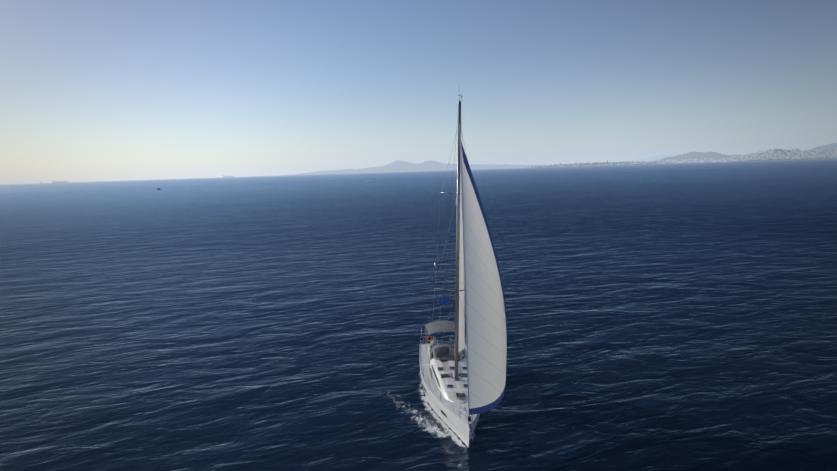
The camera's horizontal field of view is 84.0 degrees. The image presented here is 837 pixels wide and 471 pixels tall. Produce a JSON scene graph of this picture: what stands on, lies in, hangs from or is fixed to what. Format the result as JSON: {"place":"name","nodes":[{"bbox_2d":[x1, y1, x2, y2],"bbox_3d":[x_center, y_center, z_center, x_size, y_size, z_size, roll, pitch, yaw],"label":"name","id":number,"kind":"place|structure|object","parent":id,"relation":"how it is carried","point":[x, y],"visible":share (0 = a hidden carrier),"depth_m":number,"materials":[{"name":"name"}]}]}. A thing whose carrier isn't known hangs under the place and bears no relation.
{"place":"outdoors","nodes":[
{"label":"outdoors","id":0,"kind":"place"},
{"bbox_2d":[280,160,545,175],"bbox_3d":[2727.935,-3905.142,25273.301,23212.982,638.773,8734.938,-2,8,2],"label":"island terrain","id":1,"kind":"structure","parent":0,"point":[404,166],"depth_m":24593.32,"materials":[{"name":"grey stone"}]},
{"bbox_2d":[0,158,836,470],"bbox_3d":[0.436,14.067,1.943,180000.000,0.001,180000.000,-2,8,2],"label":"sea","id":2,"kind":"structure","parent":0,"point":[670,316],"depth_m":44.96,"materials":[{"name":"blue liquid"}]},
{"bbox_2d":[52,181,68,183],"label":"ship","id":3,"kind":"object","parent":2,"relation":"on","point":[54,182],"depth_m":8658.06},
{"bbox_2d":[383,371,487,446],"bbox_3d":[0.190,9.224,36.797,10.880,0.001,26.720,-2,8,-3],"label":"wake foam","id":4,"kind":"object","parent":2,"relation":"on","point":[453,436],"depth_m":26.02,"materials":[{"name":"white"}]},
{"bbox_2d":[419,94,506,447],"bbox_3d":[2.569,1.069,28.477,4.707,19.500,13.042,0,8,-4],"label":"yacht","id":5,"kind":"object","parent":2,"relation":"on","point":[463,378],"depth_m":25.40,"materials":[{"name":"white fabric"}]},
{"bbox_2d":[0,0,836,184],"label":"sky","id":6,"kind":"structure","parent":0,"point":[91,90],"materials":[{"name":"blue"}]},
{"bbox_2d":[528,149,834,167],"bbox_3d":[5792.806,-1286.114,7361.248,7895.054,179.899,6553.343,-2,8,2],"label":"coast terrain","id":7,"kind":"structure","parent":0,"point":[596,163],"depth_m":7533.08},
{"bbox_2d":[529,161,675,167],"bbox_3d":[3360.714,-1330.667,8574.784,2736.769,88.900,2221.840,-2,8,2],"label":"buildings","id":8,"kind":"structure","parent":7,"relation":"on","point":[591,164],"depth_m":8103.81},
{"bbox_2d":[719,148,836,161],"bbox_3d":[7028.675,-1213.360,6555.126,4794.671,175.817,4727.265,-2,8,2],"label":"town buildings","id":9,"kind":"structure","parent":7,"relation":"on","point":[767,154],"depth_m":6875.12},
{"bbox_2d":[618,154,745,161],"bbox_3d":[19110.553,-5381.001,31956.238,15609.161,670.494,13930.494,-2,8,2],"label":"mountain terrain","id":10,"kind":"structure","parent":0,"point":[656,157],"depth_m":32071.16,"materials":[{"name":"grey stone"}]},
{"bbox_2d":[649,151,741,161],"bbox_3d":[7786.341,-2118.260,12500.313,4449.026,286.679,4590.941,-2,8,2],"label":"hill terrain","id":11,"kind":"structure","parent":0,"point":[701,155],"depth_m":11817.86,"materials":[{"name":"grey stone"}]},
{"bbox_2d":[804,143,836,150],"bbox_3d":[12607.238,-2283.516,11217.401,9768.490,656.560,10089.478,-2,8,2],"label":"mountain","id":12,"kind":"structure","parent":0,"point":[832,146],"depth_m":11360.68,"materials":[{"name":"grey stone"}]},
{"bbox_3d":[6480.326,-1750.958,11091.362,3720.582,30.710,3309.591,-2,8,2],"label":"shore terrain","id":13,"kind":"structure","parent":0,"visible":0},
{"bbox_2d":[625,158,722,162],"bbox_3d":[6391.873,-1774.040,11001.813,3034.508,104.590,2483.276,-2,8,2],"label":"shore buildings","id":14,"kind":"structure","parent":13,"relation":"on","point":[697,160],"depth_m":10484.80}
]}

